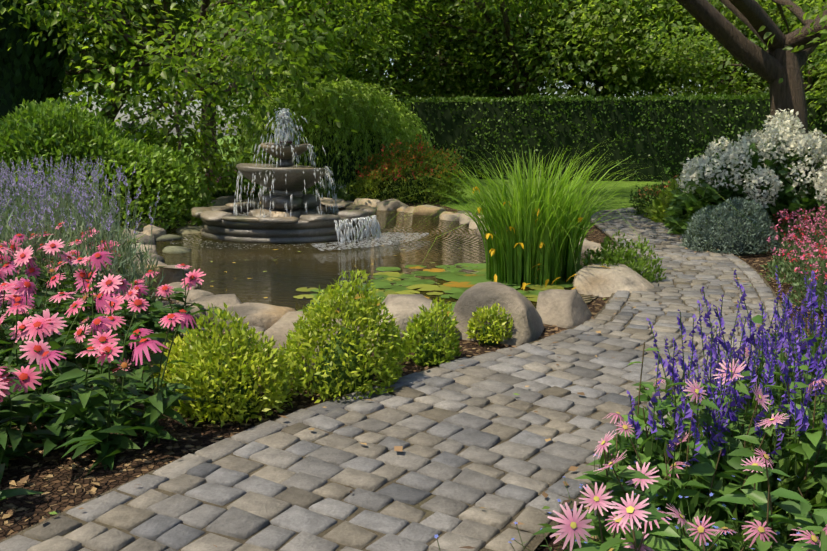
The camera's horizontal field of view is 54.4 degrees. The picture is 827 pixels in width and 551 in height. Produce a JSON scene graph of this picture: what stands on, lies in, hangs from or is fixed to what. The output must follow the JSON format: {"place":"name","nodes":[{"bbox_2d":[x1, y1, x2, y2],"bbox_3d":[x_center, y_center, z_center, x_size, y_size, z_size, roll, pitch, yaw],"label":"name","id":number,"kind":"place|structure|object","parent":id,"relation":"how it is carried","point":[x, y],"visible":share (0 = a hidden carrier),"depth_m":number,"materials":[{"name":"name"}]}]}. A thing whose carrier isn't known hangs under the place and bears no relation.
{"place":"outdoors","nodes":[
{"label":"outdoors","id":0,"kind":"place"},
{"bbox_2d":[155,210,598,326],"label":"pond water","id":1,"kind":"structure","parent":0,"point":[291,269],"depth_m":8.37,"materials":[{"name":"brown liquid"}]},
{"bbox_2d":[170,108,426,250],"bbox_3d":[-1.452,-1.270,10.239,3.110,1.714,2.968,5,11,25],"label":"fountain","id":2,"kind":"object","parent":1,"relation":"in","point":[286,210],"visible":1,"depth_m":10.11,"materials":[{"name":"stone"}]},
{"bbox_2d":[294,263,581,317],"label":"lily pads","id":3,"kind":"object","parent":1,"relation":"on","point":[464,281],"visible":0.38,"depth_m":6.96,"materials":[{"name":"green plant"}]},
{"bbox_2d":[85,136,668,227],"bbox_3d":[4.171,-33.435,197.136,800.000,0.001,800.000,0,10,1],"label":"lawn","id":4,"kind":"structure","parent":0,"point":[623,194],"depth_m":18.45,"materials":[{"name":"green plant"}]},
{"bbox_2d":[58,0,214,118],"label":"tree","id":5,"kind":"object","parent":4,"relation":"on","point":[117,83],"visible":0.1,"depth_m":20.74,"materials":[{"name":"green plant"}]},
{"bbox_2d":[60,0,266,124],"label":"tree","id":6,"kind":"object","parent":4,"relation":"on","point":[114,105],"visible":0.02,"depth_m":26.35,"materials":[{"name":"green plant"}]},
{"bbox_2d":[90,0,479,127],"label":"tree","id":7,"kind":"object","parent":4,"relation":"on","point":[357,66],"visible":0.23,"depth_m":26.77,"materials":[{"name":"green plant"}]},
{"bbox_2d":[132,0,575,150],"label":"tree","id":8,"kind":"object","parent":4,"relation":"on","point":[465,82],"visible":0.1,"depth_m":30.98,"materials":[{"name":"green plant"}]},
{"bbox_2d":[194,0,583,147],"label":"tree","id":9,"kind":"object","parent":4,"relation":"on","point":[247,97],"visible":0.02,"depth_m":35.84,"materials":[{"name":"green plant"}]},
{"bbox_2d":[386,96,410,156],"bbox_3d":[-1.356,-5.606,32.141,1.858,2.697,15.285,-1,10,-5],"label":"hedge return","id":10,"kind":"object","parent":4,"relation":"on","point":[401,99],"depth_m":24.89,"materials":[{"name":"green plant"}]},
{"bbox_2d":[0,195,825,550],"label":"mulch bed","id":11,"kind":"object","parent":4,"relation":"on","point":[60,483],"visible":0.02,"depth_m":3.31,"materials":[{"name":"brown soil"}]},
{"bbox_2d":[0,0,72,119],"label":"hedge","id":12,"kind":"object","parent":11,"relation":"on","point":[30,72],"visible":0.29,"depth_m":14.21,"materials":[{"name":"green plant"}]},
{"bbox_2d":[0,155,169,324],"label":"lavender flowers","id":13,"kind":"object","parent":11,"relation":"on","point":[43,214],"visible":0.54,"depth_m":5.95,"materials":[{"name":"purple plant"}]},
{"bbox_2d":[0,96,215,231],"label":"bush","id":14,"kind":"object","parent":11,"relation":"on","point":[47,130],"visible":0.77,"depth_m":10.68,"materials":[{"name":"green plant"}]},
{"bbox_2d":[0,221,226,499],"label":"pink coneflowers","id":15,"kind":"object","parent":11,"relation":"on","point":[38,343],"visible":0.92,"depth_m":3.51,"materials":[{"name":"pink plant"}]},
{"bbox_2d":[61,0,243,66],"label":"tree","id":16,"kind":"object","parent":11,"relation":"on","point":[162,15],"visible":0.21,"depth_m":17.91,"materials":[{"name":"green plant"}]},
{"bbox_2d":[0,0,425,197],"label":"tree","id":17,"kind":"object","parent":11,"relation":"on","point":[198,68],"visible":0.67,"depth_m":12.43,"materials":[{"name":"green plant"}]},
{"bbox_2d":[119,121,356,201],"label":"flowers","id":18,"kind":"object","parent":11,"relation":"on","point":[340,191],"visible":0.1,"depth_m":15.26,"materials":[{"name":"green plant"}]},
{"bbox_2d":[220,78,439,199],"bbox_3d":[-1.791,-2.913,16.970,4.677,2.455,3.905,0,10,1],"label":"weeping shrub","id":19,"kind":"object","parent":11,"relation":"on","point":[373,118],"visible":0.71,"depth_m":16.00,"materials":[{"name":"green plant"}]},
{"bbox_2d":[72,195,653,378],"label":"rocks","id":20,"kind":"object","parent":11,"relation":"on","point":[564,308],"visible":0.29,"depth_m":5.62,"materials":[{"name":"grey stone"}]},
{"bbox_2d":[0,207,796,550],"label":"path cobbles","id":21,"kind":"object","parent":11,"relation":"on","point":[472,435],"visible":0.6,"depth_m":3.22,"materials":[{"name":"grey stone"}]},
{"bbox_2d":[344,134,470,204],"bbox_3d":[-0.126,-2.085,15.650,2.501,1.332,2.151,0,10,1],"label":"orange shrub","id":22,"kind":"object","parent":11,"relation":"on","point":[403,177],"visible":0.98,"depth_m":15.29,"materials":[{"name":"green plant"}]},
{"bbox_2d":[0,230,823,548],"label":"fallen leaves","id":23,"kind":"object","parent":11,"relation":"on","point":[396,448],"visible":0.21,"depth_m":3.23,"materials":[{"name":"brown plant"}]},
{"bbox_2d":[371,0,826,133],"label":"tree","id":24,"kind":"object","parent":11,"relation":"on","point":[778,65],"visible":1,"depth_m":12.60,"materials":[{"name":"brown plant"}]},
{"bbox_2d":[434,315,826,550],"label":"pink daisies","id":25,"kind":"object","parent":11,"relation":"on","point":[636,520],"visible":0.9,"depth_m":2.17,"materials":[{"name":"green plant"}]},
{"bbox_2d":[628,159,703,223],"bbox_3d":[4.628,-1.267,11.963,2.513,0.976,2.630,0,10,1],"label":"yellow shrub","id":26,"kind":"object","parent":11,"relation":"on","point":[661,198],"visible":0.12,"depth_m":12.23,"materials":[{"name":"green plant"}]},
{"bbox_2d":[582,266,826,550],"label":"purple salvia flowers","id":27,"kind":"object","parent":11,"relation":"on","point":[780,362],"visible":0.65,"depth_m":2.55,"materials":[{"name":"purple plant"}]},
{"bbox_2d":[678,196,781,255],"bbox_3d":[3.541,-0.574,8.938,1.044,0.638,1.013,0,10,1],"label":"grey shrub","id":28,"kind":"object","parent":11,"relation":"on","point":[736,234],"visible":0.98,"depth_m":8.74,"materials":[{"name":"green plant"}]},
{"bbox_2d":[663,108,826,242],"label":"hydrangea shrub","id":29,"kind":"object","parent":11,"relation":"on","point":[780,165],"visible":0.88,"depth_m":9.76,"materials":[{"name":"white plant"}]},
{"bbox_2d":[760,204,826,313],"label":"pink flowers","id":30,"kind":"object","parent":11,"relation":"on","point":[810,249],"visible":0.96,"depth_m":7.14,"materials":[{"name":"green plant"}]},
{"bbox_2d":[278,0,582,98],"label":"tree","id":31,"kind":"object","parent":4,"relation":"on","point":[431,17],"visible":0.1,"depth_m":29.38,"materials":[{"name":"green plant"}]},
{"bbox_2d":[392,0,789,99],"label":"tree","id":32,"kind":"object","parent":4,"relation":"on","point":[568,14],"visible":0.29,"depth_m":27.18,"materials":[{"name":"green plant"}]},
{"bbox_2d":[457,0,747,99],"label":"tree","id":33,"kind":"object","parent":4,"relation":"on","point":[567,83],"depth_m":34.80,"materials":[{"name":"green plant"}]},
{"bbox_2d":[405,91,826,181],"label":"hedge","id":34,"kind":"object","parent":4,"relation":"on","point":[668,134],"visible":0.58,"depth_m":22.43,"materials":[{"name":"green plant"}]},
{"bbox_2d":[528,69,760,97],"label":"tree","id":35,"kind":"object","parent":4,"relation":"on","point":[700,83],"depth_m":43.81,"materials":[{"name":"green plant"}]},
{"bbox_2d":[538,0,826,99],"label":"tree","id":36,"kind":"object","parent":4,"relation":"on","point":[634,45],"visible":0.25,"depth_m":25.68,"materials":[{"name":"green plant"}]},
{"bbox_2d":[615,0,826,125],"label":"tree","id":37,"kind":"object","parent":4,"relation":"on","point":[705,60],"visible":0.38,"depth_m":22.87,"materials":[{"name":"green plant"}]},
{"bbox_2d":[59,0,745,135],"label":"sky","id":38,"kind":"structure","parent":0,"point":[119,114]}
]}

